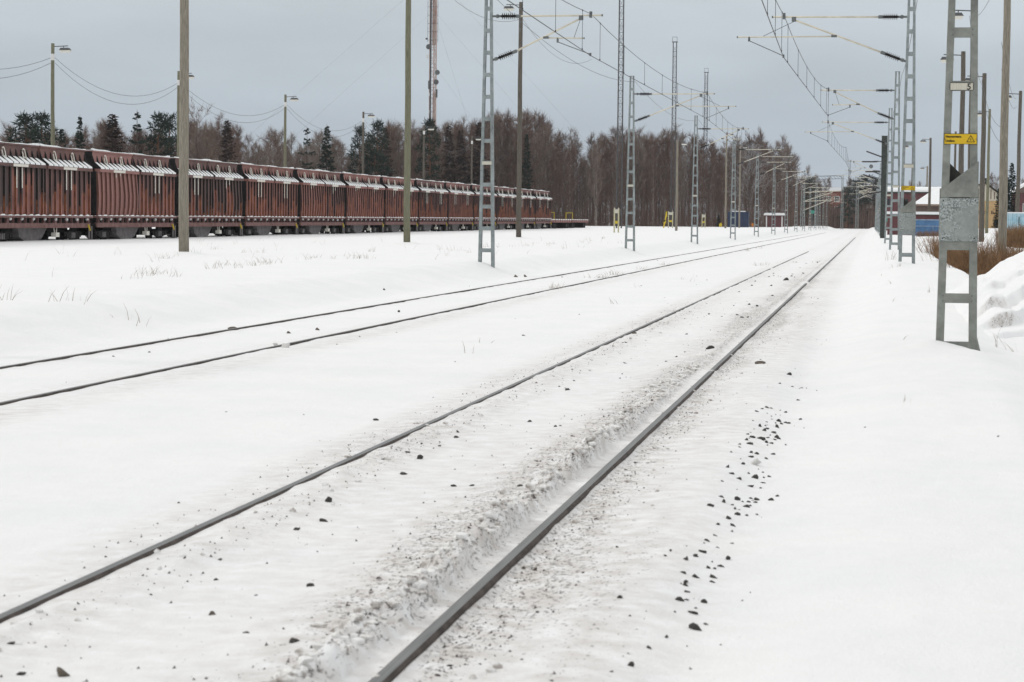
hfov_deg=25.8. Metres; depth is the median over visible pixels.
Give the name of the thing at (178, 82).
lamp post
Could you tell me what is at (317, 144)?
bare tree
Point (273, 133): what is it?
bare tree
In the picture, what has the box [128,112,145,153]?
spruce tree
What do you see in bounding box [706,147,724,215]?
bare tree
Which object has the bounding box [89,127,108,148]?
bare tree
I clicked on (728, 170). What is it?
bare tree
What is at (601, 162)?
bare tree
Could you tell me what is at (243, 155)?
bare tree
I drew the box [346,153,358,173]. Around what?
bare tree
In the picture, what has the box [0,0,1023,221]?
sky
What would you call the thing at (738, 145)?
bare tree
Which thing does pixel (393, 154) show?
bare tree
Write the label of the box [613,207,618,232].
trackside marker
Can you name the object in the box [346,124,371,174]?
pine tree
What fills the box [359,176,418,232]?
hopper wagon
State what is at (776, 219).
door
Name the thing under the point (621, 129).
lattice mast
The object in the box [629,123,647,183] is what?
bare tree
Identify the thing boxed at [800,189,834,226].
station mast
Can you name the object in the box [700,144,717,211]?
bare tree
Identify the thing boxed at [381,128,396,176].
spruce tree
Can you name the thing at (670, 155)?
bare tree
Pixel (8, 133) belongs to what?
bare tree
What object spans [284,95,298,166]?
lamp post
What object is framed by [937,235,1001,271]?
willow shrub
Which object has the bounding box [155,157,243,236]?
hopper wagon
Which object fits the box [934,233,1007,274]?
willow shrub
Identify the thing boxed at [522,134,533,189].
spruce tree
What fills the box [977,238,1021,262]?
willow shrub
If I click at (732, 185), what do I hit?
overhead line mast
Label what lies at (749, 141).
bare tree
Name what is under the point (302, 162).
spruce tree
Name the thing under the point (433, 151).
bare tree
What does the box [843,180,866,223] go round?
pine tree
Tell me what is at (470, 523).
track grit
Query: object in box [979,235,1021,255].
willow shrub
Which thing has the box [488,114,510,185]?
bare tree
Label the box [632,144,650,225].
bare tree
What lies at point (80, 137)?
spruce tree
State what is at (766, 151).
bare tree
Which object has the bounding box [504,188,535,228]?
hopper wagon
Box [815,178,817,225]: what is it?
station mast
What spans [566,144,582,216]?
bare tree
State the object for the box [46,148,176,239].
hopper wagon
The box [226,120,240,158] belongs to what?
bare tree
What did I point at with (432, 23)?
radio tower
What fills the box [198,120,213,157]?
bare tree
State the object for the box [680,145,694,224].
bare tree
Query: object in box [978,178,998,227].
ochre house
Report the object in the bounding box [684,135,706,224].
bare tree
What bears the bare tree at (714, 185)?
on the snow ground at (886, 545)
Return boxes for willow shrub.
[916,229,938,255]
[917,228,990,262]
[920,235,959,258]
[921,235,938,255]
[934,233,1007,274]
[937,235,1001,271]
[947,246,1005,265]
[955,247,1009,275]
[963,245,1021,273]
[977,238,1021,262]
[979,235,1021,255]
[979,244,1021,272]
[981,240,1022,269]
[982,244,1022,271]
[984,241,1022,258]
[1007,219,1023,247]
[1007,225,1022,243]
[1007,229,1019,246]
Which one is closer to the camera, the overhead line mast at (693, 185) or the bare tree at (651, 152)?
the overhead line mast at (693, 185)
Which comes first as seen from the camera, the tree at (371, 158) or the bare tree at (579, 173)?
the tree at (371, 158)
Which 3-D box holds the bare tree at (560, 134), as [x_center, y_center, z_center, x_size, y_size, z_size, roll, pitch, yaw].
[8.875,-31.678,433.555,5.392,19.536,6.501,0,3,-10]
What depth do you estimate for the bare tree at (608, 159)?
437.73 m
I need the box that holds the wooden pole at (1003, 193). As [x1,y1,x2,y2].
[997,0,1010,254]
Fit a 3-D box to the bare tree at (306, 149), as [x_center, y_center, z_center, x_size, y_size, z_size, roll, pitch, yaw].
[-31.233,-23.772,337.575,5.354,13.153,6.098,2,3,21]
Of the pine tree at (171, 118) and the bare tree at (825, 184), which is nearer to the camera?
the pine tree at (171, 118)
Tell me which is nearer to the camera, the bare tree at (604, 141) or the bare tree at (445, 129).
the bare tree at (445, 129)
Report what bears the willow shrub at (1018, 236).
on the snow ground at (886, 545)
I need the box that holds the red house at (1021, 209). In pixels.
[1010,183,1023,220]
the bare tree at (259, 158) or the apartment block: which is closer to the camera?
the bare tree at (259, 158)
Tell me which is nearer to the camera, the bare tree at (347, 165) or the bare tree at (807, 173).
the bare tree at (347, 165)
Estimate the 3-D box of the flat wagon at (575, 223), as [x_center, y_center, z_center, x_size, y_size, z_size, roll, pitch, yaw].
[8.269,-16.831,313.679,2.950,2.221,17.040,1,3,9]
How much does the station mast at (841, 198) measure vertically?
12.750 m
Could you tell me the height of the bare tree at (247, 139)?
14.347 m
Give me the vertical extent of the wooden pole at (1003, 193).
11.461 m
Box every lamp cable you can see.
[4,58,503,161]
[456,1,586,63]
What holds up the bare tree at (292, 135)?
on the snow ground at (886, 545)
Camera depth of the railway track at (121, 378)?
26.86 m
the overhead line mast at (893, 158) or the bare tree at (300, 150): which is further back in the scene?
the bare tree at (300, 150)
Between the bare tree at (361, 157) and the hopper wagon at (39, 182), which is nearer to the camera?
the hopper wagon at (39, 182)
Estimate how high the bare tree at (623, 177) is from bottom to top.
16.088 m
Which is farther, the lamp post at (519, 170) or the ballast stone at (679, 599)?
the lamp post at (519, 170)
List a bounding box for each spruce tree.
[57,129,65,147]
[74,117,85,148]
[101,113,127,152]
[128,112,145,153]
[216,120,243,216]
[298,128,315,169]
[317,126,335,171]
[365,134,373,174]
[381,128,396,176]
[438,126,459,182]
[452,129,470,183]
[461,122,496,184]
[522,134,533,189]
[715,214,722,226]
[990,188,998,227]
[1007,177,1014,226]
[1008,163,1015,225]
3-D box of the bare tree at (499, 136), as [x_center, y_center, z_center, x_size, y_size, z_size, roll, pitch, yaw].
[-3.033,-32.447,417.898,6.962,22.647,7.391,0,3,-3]
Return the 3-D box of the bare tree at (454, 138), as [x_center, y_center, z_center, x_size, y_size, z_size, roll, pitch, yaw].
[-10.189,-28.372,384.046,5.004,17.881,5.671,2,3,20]
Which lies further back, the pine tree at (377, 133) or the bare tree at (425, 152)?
the bare tree at (425, 152)
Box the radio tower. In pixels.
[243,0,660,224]
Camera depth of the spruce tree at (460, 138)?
382.08 m
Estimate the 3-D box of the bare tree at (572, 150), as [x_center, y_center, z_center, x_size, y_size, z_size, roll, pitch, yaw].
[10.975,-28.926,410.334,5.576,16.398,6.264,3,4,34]
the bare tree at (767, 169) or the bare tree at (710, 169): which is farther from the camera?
the bare tree at (767, 169)
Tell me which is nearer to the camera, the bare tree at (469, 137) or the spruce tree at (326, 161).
the spruce tree at (326, 161)
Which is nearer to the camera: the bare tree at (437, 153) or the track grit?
the track grit
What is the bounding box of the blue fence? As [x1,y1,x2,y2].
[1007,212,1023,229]
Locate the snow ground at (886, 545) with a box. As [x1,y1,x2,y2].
[0,223,1023,681]
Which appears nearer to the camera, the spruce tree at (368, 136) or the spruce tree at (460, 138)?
the spruce tree at (368, 136)
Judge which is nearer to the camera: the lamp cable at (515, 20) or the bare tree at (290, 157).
the lamp cable at (515, 20)
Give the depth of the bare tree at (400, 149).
368.90 m
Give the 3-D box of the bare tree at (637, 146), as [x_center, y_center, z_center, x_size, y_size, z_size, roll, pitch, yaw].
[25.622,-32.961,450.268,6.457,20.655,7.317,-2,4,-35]
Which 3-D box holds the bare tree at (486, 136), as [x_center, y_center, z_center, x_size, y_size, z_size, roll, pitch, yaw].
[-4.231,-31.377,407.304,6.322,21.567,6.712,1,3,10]
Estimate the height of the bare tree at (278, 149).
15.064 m
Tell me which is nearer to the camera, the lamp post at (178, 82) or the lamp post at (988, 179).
the lamp post at (178, 82)
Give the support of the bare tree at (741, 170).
on the snow ground at (886, 545)
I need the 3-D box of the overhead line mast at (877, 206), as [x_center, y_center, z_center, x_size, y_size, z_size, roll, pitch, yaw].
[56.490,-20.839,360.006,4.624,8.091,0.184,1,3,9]
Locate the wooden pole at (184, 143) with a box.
[179,0,188,251]
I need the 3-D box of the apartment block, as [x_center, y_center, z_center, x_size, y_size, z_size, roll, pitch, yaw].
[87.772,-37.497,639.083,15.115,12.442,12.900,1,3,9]
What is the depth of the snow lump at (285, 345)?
24.77 m
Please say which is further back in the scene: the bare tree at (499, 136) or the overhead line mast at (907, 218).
the bare tree at (499, 136)
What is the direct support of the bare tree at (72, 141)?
on the snow ground at (886, 545)
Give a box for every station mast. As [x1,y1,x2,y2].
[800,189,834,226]
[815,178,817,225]
[840,176,843,228]
[855,184,877,228]
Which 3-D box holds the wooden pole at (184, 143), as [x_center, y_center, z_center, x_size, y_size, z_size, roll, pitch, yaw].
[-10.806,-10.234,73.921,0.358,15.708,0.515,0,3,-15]
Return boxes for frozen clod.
[57,667,69,676]
[755,361,765,363]
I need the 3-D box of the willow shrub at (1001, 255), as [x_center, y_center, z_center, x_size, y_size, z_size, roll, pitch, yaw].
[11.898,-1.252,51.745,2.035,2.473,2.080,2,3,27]
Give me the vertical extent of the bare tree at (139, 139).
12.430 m
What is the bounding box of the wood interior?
[253,148,796,226]
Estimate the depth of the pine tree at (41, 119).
234.99 m
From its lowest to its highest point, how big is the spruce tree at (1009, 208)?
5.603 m
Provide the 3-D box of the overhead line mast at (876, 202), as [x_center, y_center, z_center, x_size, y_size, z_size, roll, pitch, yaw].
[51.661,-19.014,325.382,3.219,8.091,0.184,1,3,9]
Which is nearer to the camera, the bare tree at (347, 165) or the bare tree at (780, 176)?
the bare tree at (347, 165)
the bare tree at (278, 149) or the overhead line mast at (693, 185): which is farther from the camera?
the bare tree at (278, 149)
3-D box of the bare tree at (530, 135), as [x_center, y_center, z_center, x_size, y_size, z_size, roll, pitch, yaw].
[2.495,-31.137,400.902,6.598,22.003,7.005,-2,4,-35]
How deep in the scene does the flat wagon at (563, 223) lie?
296.58 m
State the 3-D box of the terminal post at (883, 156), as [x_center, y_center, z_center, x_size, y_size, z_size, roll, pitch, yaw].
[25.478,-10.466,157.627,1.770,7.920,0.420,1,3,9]
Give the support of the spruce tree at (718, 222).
on the snow ground at (886, 545)
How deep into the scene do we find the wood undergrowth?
425.96 m
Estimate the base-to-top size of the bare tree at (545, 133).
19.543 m
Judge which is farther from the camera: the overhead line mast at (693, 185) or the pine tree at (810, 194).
the pine tree at (810, 194)
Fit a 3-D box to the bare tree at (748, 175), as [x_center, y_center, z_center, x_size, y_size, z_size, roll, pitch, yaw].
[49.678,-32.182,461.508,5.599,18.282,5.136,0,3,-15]
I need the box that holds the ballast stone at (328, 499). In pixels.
[325,496,331,501]
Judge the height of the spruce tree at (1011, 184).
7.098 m
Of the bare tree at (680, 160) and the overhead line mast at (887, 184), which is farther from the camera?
the bare tree at (680, 160)
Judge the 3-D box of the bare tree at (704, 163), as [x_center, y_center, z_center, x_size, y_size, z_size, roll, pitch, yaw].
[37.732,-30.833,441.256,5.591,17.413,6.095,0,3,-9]
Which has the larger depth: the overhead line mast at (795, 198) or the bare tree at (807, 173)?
the bare tree at (807, 173)
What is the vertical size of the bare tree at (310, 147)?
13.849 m
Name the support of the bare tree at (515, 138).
on the snow ground at (886, 545)
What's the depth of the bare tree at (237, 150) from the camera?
313.79 m
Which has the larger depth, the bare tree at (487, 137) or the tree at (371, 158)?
the bare tree at (487, 137)
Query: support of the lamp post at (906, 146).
on the snow ground at (886, 545)
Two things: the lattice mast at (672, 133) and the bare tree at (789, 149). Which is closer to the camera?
the lattice mast at (672, 133)
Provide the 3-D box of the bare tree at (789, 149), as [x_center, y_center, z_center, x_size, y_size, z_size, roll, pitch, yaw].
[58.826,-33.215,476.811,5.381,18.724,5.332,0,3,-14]
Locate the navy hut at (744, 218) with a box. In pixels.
[727,211,749,226]
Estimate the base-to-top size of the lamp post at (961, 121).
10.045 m
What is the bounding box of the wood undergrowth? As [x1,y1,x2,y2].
[94,168,795,226]
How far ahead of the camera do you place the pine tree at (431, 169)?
367.93 m
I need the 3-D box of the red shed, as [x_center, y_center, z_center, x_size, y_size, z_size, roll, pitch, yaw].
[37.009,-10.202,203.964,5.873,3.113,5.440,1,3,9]
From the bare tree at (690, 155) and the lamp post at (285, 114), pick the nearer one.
the lamp post at (285, 114)
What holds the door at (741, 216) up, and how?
in the navy hut at (744, 218)
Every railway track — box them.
[0,233,821,405]
[0,237,855,681]
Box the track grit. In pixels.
[0,303,816,681]
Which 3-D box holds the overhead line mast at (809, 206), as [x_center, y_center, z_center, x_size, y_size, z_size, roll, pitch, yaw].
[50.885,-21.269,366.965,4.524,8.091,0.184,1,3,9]
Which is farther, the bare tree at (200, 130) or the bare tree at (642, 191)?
the bare tree at (642, 191)
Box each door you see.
[740,215,742,226]
[774,218,777,226]
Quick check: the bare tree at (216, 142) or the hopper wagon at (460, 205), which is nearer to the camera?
the hopper wagon at (460, 205)
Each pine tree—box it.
[3,109,50,144]
[24,110,60,145]
[141,111,173,155]
[153,111,176,156]
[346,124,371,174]
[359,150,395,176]
[366,118,392,175]
[414,115,442,180]
[799,177,820,225]
[837,186,855,228]
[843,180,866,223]
[849,174,873,215]
[864,178,879,217]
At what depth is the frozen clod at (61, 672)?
6.99 m
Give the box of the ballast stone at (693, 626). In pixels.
[688,623,701,630]
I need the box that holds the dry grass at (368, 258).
[0,237,1016,351]
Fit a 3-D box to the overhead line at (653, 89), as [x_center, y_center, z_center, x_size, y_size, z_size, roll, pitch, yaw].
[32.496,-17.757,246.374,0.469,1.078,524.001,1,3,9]
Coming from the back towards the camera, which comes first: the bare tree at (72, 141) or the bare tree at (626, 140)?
the bare tree at (626, 140)
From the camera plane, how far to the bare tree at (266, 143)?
355.98 m
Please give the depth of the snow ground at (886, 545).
13.50 m
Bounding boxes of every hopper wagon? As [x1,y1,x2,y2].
[0,141,93,240]
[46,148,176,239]
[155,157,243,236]
[213,162,298,235]
[270,168,345,233]
[320,172,384,233]
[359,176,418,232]
[400,178,447,231]
[430,182,473,230]
[458,184,496,229]
[490,186,515,229]
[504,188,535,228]
[523,190,551,228]
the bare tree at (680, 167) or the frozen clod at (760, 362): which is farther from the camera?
the bare tree at (680, 167)
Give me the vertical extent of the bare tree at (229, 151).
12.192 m
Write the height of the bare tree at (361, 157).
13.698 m
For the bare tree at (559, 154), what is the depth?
413.40 m
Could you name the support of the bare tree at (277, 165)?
on the snow ground at (886, 545)
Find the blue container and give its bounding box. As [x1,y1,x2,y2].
[915,219,938,235]
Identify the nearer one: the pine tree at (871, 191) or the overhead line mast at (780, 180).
the overhead line mast at (780, 180)
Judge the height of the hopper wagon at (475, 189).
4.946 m
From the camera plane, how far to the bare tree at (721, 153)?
469.62 m
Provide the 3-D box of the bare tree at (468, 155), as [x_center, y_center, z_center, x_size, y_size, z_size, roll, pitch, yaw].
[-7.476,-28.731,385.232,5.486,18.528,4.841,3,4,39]
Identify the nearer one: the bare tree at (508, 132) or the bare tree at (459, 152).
the bare tree at (459, 152)
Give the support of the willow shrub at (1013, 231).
on the snow ground at (886, 545)
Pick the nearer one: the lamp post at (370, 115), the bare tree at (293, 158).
the lamp post at (370, 115)
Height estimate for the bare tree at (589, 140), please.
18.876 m
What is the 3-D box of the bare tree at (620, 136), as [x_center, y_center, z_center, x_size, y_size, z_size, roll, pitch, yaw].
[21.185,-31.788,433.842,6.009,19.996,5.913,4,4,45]
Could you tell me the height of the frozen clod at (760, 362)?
0.054 m
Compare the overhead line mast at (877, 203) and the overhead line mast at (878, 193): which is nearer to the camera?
the overhead line mast at (878, 193)
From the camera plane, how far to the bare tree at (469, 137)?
405.86 m
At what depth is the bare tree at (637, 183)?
421.77 m
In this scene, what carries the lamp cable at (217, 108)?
attached to the lamp post at (64, 50)
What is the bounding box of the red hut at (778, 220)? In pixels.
[764,211,784,226]
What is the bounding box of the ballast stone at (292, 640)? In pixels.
[289,638,299,642]
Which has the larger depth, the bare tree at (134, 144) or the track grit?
the bare tree at (134, 144)
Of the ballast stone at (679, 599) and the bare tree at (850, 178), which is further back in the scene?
the bare tree at (850, 178)
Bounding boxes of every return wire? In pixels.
[499,1,798,181]
[879,3,916,182]
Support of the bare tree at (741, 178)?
on the snow ground at (886, 545)
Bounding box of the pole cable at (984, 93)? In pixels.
[969,1,1016,141]
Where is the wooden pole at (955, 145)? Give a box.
[954,131,956,168]
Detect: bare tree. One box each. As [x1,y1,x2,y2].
[0,119,16,139]
[2,124,19,142]
[62,131,70,147]
[66,134,80,148]
[73,129,98,149]
[79,123,92,149]
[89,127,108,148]
[91,121,105,149]
[93,117,117,150]
[107,121,123,150]
[114,126,134,152]
[119,130,131,151]
[125,125,147,153]
[125,128,150,152]
[127,136,145,153]
[146,128,157,154]
[173,100,238,161]
[176,119,202,156]
[189,122,200,158]
[189,123,209,158]
[189,128,205,158]
[193,130,215,159]
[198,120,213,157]
[204,111,225,158]
[205,122,220,160]
[209,124,236,161]
[219,143,240,160]
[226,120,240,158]
[227,127,240,162]
[233,123,246,162]
[234,142,246,162]
[239,146,252,162]
[240,132,258,163]
[250,142,268,165]
[251,147,265,164]
[253,125,295,167]
[254,133,280,162]
[256,143,277,165]
[262,133,283,164]
[272,124,294,166]
[272,135,283,166]
[274,144,297,167]
[282,131,298,166]
[290,146,313,167]
[291,153,305,167]
[297,142,316,168]
[298,138,320,169]
[305,129,335,169]
[307,133,334,170]
[311,130,344,171]
[324,138,339,170]
[330,134,342,171]
[331,139,351,171]
[335,143,351,172]
[336,138,347,167]
[341,153,354,172]
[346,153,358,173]
[356,141,373,173]
[361,130,376,172]
[379,124,402,177]
[379,134,394,174]
[380,118,400,168]
[386,129,402,176]
[389,124,404,177]
[391,120,417,178]
[398,130,418,178]
[400,121,417,178]
[410,131,427,178]
[411,118,421,178]
[411,135,422,177]
[413,122,443,180]
[420,126,442,179]
[427,130,449,181]
[434,119,466,182]
[440,124,452,170]
[441,123,467,180]
[448,119,464,177]
[450,125,469,179]
[452,114,470,178]
[461,118,479,172]
[461,122,477,183]
[463,121,498,182]
[476,127,494,185]
[480,112,499,182]
[485,112,508,184]
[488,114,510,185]
[494,108,505,186]
[494,114,513,186]
[498,108,516,186]
[498,111,516,186]
[498,117,526,186]
[501,107,546,185]
[502,113,536,189]
[504,131,542,187]
[508,107,546,188]
[522,111,547,188]
[523,131,550,191]
[528,110,547,189]
[529,122,561,189]
[535,110,551,189]
[538,123,558,197]
[539,141,567,215]
[541,118,555,190]
[547,133,564,211]
[547,146,565,212]
[548,128,569,213]
[551,149,575,218]
[552,125,577,196]
[559,140,583,218]
[563,129,583,208]
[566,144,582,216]
[567,137,586,208]
[575,160,586,217]
[578,156,593,225]
[581,132,604,221]
[581,149,603,218]
[586,132,612,225]
[586,136,607,225]
[586,142,608,208]
[594,134,605,214]
[599,144,614,224]
[600,135,623,225]
[603,134,616,222]
[604,125,619,216]
[604,139,632,208]
[611,127,630,219]
[612,145,635,211]
[614,125,637,215]
[618,133,632,209]
[623,134,640,224]
[625,134,652,225]
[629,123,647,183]
[629,127,647,199]
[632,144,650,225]
[636,131,657,223]
[642,132,665,225]
[646,136,675,223]
[647,133,682,218]
[647,134,663,211]
[654,123,684,209]
[655,129,670,208]
[657,131,681,226]
[662,134,686,194]
[663,127,684,224]
[669,133,689,225]
[672,130,699,224]
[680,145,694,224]
[682,130,698,224]
[683,149,703,225]
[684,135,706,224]
[690,142,716,221]
[698,132,709,209]
[700,138,719,226]
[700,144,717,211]
[703,156,723,226]
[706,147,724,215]
[710,150,728,220]
[713,153,731,219]
[715,141,739,224]
[716,141,727,211]
[720,147,738,203]
[724,142,772,211]
[727,132,751,208]
[727,141,751,210]
[733,141,747,203]
[737,131,754,205]
[744,141,756,214]
[745,141,769,222]
[746,133,759,201]
[747,138,778,226]
[750,124,768,226]
[760,139,774,210]
[763,150,774,212]
[764,140,784,204]
[766,160,785,212]
[771,143,792,210]
[772,134,794,189]
[773,143,798,212]
[780,143,797,222]
[783,162,800,226]
[784,153,806,208]
[793,180,802,222]
[799,177,807,207]
[802,165,809,192]
[818,181,825,212]
[822,177,836,209]
[845,177,853,227]
[865,186,875,215]
[989,171,994,186]
[994,175,998,190]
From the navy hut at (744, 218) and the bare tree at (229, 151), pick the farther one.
the navy hut at (744, 218)
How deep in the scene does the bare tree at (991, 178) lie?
292.93 m
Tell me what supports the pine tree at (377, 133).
on the snow ground at (886, 545)
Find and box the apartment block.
[793,187,846,210]
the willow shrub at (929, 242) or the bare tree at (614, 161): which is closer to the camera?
the willow shrub at (929, 242)
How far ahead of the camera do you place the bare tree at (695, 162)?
432.95 m
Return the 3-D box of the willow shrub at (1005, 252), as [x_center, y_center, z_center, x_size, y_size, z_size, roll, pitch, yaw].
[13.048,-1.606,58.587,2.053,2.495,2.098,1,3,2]
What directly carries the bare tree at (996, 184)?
on the snow ground at (886, 545)
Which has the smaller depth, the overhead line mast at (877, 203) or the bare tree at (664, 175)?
the overhead line mast at (877, 203)
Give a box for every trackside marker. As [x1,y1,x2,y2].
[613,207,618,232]
[668,211,672,227]
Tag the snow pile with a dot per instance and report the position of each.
(1000, 296)
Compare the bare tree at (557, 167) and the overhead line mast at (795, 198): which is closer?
the overhead line mast at (795, 198)
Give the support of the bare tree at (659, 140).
on the snow ground at (886, 545)
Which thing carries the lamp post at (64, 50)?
on the snow ground at (886, 545)
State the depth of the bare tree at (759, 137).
453.88 m
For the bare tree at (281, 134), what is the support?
on the snow ground at (886, 545)
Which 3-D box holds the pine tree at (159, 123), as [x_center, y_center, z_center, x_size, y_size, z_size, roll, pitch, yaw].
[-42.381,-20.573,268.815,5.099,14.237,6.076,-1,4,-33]
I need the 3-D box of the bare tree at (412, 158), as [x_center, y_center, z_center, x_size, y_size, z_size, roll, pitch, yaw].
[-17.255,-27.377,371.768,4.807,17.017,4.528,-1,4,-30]
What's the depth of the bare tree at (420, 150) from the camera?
373.31 m
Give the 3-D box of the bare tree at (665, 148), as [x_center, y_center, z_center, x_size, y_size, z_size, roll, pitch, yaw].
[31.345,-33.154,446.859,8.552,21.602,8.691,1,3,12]
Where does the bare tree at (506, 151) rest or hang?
on the snow ground at (886, 545)
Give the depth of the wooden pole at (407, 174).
109.76 m
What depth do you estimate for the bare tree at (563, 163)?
406.00 m
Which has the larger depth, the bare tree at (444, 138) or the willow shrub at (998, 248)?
the bare tree at (444, 138)
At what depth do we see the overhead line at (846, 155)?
70.33 m
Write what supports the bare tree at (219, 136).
on the snow ground at (886, 545)
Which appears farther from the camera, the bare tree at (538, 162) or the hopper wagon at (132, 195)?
the bare tree at (538, 162)
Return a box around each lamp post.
[51,43,70,145]
[177,71,193,156]
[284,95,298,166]
[362,112,374,173]
[423,125,433,179]
[471,136,480,183]
[504,2,522,236]
[675,140,686,230]
[724,132,733,227]
[738,146,746,227]
[905,145,911,200]
[920,138,931,211]
[920,166,927,186]
[940,51,965,173]
[955,10,970,168]
[965,73,986,241]
[978,109,990,232]
[1009,91,1021,226]
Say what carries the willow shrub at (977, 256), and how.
on the snow ground at (886, 545)
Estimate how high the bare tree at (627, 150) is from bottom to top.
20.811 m
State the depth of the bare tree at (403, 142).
366.69 m
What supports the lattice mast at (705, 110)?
on the snow ground at (886, 545)
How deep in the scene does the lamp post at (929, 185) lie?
239.24 m
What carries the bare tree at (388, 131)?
on the snow ground at (886, 545)
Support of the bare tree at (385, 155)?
on the snow ground at (886, 545)
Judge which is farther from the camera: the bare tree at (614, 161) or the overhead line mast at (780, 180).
the bare tree at (614, 161)
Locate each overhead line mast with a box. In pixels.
[478,0,602,267]
[625,76,735,250]
[691,115,748,243]
[730,139,793,239]
[737,0,915,263]
[754,154,791,236]
[771,164,816,233]
[784,173,809,232]
[794,181,826,230]
[802,182,823,230]
[805,108,892,242]
[808,189,830,229]
[814,192,830,227]
[821,71,899,249]
[836,163,880,233]
[846,182,878,230]
[850,160,880,235]
[851,186,877,227]
[853,175,880,231]
[860,182,877,229]
[936,0,979,350]
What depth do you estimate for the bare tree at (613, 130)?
443.08 m
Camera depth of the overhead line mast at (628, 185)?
92.33 m
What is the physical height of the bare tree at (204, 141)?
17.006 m
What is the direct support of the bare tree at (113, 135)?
on the snow ground at (886, 545)
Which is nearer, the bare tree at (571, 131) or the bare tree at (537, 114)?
the bare tree at (537, 114)
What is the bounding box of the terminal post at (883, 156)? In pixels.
[862,136,887,237]
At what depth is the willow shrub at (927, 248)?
75.09 m
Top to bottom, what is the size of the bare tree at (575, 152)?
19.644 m
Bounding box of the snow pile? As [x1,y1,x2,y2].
[947,251,1023,337]
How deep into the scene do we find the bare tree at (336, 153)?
346.40 m
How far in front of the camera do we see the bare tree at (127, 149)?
262.95 m
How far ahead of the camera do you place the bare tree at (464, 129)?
390.31 m
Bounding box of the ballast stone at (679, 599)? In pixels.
[675,597,683,601]
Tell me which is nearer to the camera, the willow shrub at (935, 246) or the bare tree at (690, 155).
the willow shrub at (935, 246)
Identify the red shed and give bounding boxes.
[887,211,938,234]
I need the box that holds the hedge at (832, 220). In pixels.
[788,200,879,228]
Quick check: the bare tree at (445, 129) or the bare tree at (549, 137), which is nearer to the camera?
the bare tree at (445, 129)
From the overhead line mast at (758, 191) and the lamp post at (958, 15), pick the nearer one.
the lamp post at (958, 15)
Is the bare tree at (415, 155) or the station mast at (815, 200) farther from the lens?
the station mast at (815, 200)
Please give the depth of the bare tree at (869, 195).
591.34 m
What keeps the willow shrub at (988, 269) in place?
on the snow ground at (886, 545)
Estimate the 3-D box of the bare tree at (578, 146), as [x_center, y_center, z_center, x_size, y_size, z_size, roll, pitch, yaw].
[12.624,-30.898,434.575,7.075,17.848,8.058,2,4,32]
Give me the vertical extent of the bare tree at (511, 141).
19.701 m
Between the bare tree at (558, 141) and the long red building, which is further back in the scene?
the bare tree at (558, 141)
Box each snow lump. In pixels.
[281,343,289,347]
[751,458,760,464]
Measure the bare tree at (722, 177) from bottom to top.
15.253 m
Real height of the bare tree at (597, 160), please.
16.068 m
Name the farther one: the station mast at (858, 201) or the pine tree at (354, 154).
the station mast at (858, 201)
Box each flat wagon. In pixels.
[541,212,571,228]
[557,213,588,227]
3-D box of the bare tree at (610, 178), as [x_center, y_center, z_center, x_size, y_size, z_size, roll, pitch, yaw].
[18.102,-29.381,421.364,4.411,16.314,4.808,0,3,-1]
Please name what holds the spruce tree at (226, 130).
on the snow ground at (886, 545)
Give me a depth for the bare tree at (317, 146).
360.82 m
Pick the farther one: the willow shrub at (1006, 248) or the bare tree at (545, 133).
the bare tree at (545, 133)
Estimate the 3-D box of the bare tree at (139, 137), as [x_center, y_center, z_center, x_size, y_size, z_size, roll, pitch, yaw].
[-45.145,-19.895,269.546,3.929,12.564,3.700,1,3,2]
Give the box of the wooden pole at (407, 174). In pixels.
[403,0,410,241]
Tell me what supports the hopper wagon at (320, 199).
on the railway track
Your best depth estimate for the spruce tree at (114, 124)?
258.07 m
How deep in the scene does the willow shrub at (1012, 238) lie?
101.17 m
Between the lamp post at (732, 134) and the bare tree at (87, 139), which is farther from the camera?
the lamp post at (732, 134)
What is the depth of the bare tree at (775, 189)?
464.68 m
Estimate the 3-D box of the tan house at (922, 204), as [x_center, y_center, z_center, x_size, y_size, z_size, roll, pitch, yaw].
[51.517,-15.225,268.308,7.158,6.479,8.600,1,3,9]
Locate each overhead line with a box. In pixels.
[507,0,833,200]
[761,0,859,198]
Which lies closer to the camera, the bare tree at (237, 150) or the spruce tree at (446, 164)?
the bare tree at (237, 150)
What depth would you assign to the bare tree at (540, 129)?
437.14 m
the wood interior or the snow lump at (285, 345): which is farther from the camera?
the wood interior
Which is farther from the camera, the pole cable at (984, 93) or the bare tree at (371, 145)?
the bare tree at (371, 145)
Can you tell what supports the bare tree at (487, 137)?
on the snow ground at (886, 545)
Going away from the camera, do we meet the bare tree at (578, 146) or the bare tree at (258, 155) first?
the bare tree at (258, 155)
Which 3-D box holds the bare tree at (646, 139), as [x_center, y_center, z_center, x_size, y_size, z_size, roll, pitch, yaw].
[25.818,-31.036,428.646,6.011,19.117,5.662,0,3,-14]
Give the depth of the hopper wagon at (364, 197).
178.78 m
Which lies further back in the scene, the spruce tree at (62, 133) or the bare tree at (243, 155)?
the bare tree at (243, 155)
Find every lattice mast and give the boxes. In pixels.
[616,0,623,227]
[670,37,677,226]
[703,68,708,224]
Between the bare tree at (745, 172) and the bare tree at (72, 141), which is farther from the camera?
the bare tree at (745, 172)
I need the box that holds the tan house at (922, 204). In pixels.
[916,187,940,211]
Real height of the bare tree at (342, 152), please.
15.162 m
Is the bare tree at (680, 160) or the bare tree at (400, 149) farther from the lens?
the bare tree at (680, 160)
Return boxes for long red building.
[886,187,936,230]
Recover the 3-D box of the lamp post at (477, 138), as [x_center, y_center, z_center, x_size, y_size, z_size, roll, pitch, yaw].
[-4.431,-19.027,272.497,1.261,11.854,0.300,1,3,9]

